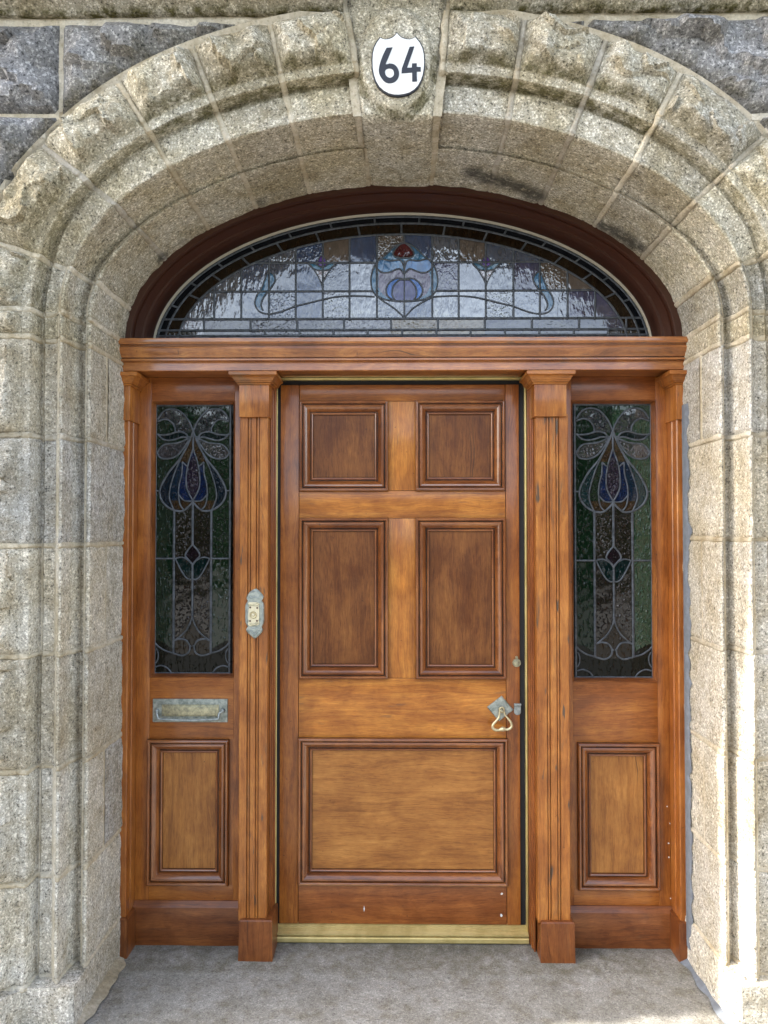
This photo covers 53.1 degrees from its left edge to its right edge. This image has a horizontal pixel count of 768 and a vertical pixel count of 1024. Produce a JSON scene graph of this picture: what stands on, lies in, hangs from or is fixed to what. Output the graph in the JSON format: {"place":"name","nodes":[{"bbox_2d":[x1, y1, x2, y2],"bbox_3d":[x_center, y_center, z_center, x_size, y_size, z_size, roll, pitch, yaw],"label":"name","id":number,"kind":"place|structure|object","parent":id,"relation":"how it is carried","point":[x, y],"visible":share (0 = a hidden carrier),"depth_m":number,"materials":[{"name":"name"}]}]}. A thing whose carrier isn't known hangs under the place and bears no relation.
{"place":"outdoors","nodes":[
{"label":"outdoors","id":0,"kind":"place"},
{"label":"ground","id":1,"kind":"structure","parent":0,"visible":0},
{"bbox_2d":[0,13,767,202],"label":"stone wall","id":2,"kind":"structure","parent":1,"relation":"on","point":[52,71],"depth_m":2.28,"materials":[{"name":"grey stone"}]},
{"bbox_2d":[0,0,767,340],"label":"stone arch","id":3,"kind":"structure","parent":2,"relation":"attached to","point":[122,188],"depth_m":2.33,"materials":[{"name":"stone"}]},
{"bbox_2d":[371,32,424,97],"bbox_3d":[0.042,-1.323,2.271,0.159,0.192,0.013,0,-1,1],"label":"house number","id":4,"kind":"object","parent":3,"relation":"attached to","point":[398,64],"visible":1,"depth_m":2.27,"materials":[{"name":"white metal"}]},
{"bbox_2d":[0,0,767,18],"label":"string course","id":5,"kind":"object","parent":2,"relation":"attached to","point":[52,9],"visible":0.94,"depth_m":2.29,"materials":[{"name":"stone"}]},
{"bbox_2d":[84,942,724,1023],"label":"doorstep","id":6,"kind":"object","parent":1,"relation":"on","point":[364,983],"visible":0.59,"depth_m":2.55,"materials":[{"name":"stone"}]},
{"bbox_2d":[0,306,125,1023],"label":"stone jamb","id":7,"kind":"object","parent":6,"relation":"on","point":[62,480],"visible":0.99,"depth_m":2.40,"materials":[{"name":"grey stone"}]},
{"bbox_2d":[118,336,687,963],"bbox_3d":[0.065,0.485,2.801,2.032,2.201,0.227,0,-1,1],"label":"door surround","id":8,"kind":"object","parent":6,"relation":"on","point":[540,372],"visible":0.91,"depth_m":2.75,"materials":[{"name":"brown wood"}]},
{"bbox_2d":[133,378,239,945],"bbox_3d":[-0.718,0.541,2.862,0.401,2.088,0.072,0,-1,1],"label":"sidelight","id":9,"kind":"object","parent":8,"relation":"attached to","point":[187,773],"visible":0.99,"depth_m":2.86,"materials":[{"name":"brown wood"}]},
{"bbox_2d":[153,699,227,721],"bbox_3d":[-0.717,0.734,2.832,0.278,0.085,0.027,0,-1,1],"label":"letter plate","id":10,"kind":"object","parent":9,"relation":"attached to","point":[190,710],"visible":1,"depth_m":2.83,"materials":[{"name":"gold metal"}]},
{"bbox_2d":[245,589,263,637],"bbox_3d":[-0.463,0.363,2.743,0.068,0.177,0.024,0,-1,1],"label":"doorbell","id":11,"kind":"object","parent":8,"relation":"attached to","point":[254,613],"visible":1,"depth_m":2.74,"materials":[{"name":"grey metal"}]},
{"bbox_2d":[279,385,520,924],"bbox_3d":[0.060,0.524,2.873,0.899,2.007,0.080,0,-1,1],"label":"front door","id":12,"kind":"structure","parent":8,"relation":"attached to","point":[400,703],"depth_m":2.87,"materials":[{"name":"brown wood"}]},
{"bbox_2d":[125,185,681,337],"bbox_3d":[0.065,-0.900,2.849,2.018,0.575,0.162,0,-1,1],"label":"fanlight","id":13,"kind":"object","parent":8,"relation":"on","point":[435,261],"visible":0.91,"depth_m":2.91,"materials":[{"name":"multicoloured glass"}]},
{"bbox_2d":[566,376,671,948],"bbox_3d":[0.856,0.541,2.842,0.387,2.088,0.072,0,-1,1],"label":"sidelight","id":14,"kind":"object","parent":8,"relation":"attached to","point":[620,885],"visible":1,"depth_m":2.83,"materials":[{"name":"brown wood"}]},
{"bbox_2d":[277,923,528,943],"bbox_3d":[0.066,1.554,2.858,0.928,0.052,0.096,0,-1,1],"label":"threshold","id":15,"kind":"object","parent":6,"relation":"on","point":[400,933],"visible":0.64,"depth_m":2.82,"materials":[{"name":"gold metal"}]},
{"bbox_2d":[680,306,767,1023],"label":"stone jamb","id":16,"kind":"object","parent":6,"relation":"on","point":[725,488],"visible":1,"depth_m":2.44,"materials":[{"name":"grey stone"}]}
]}

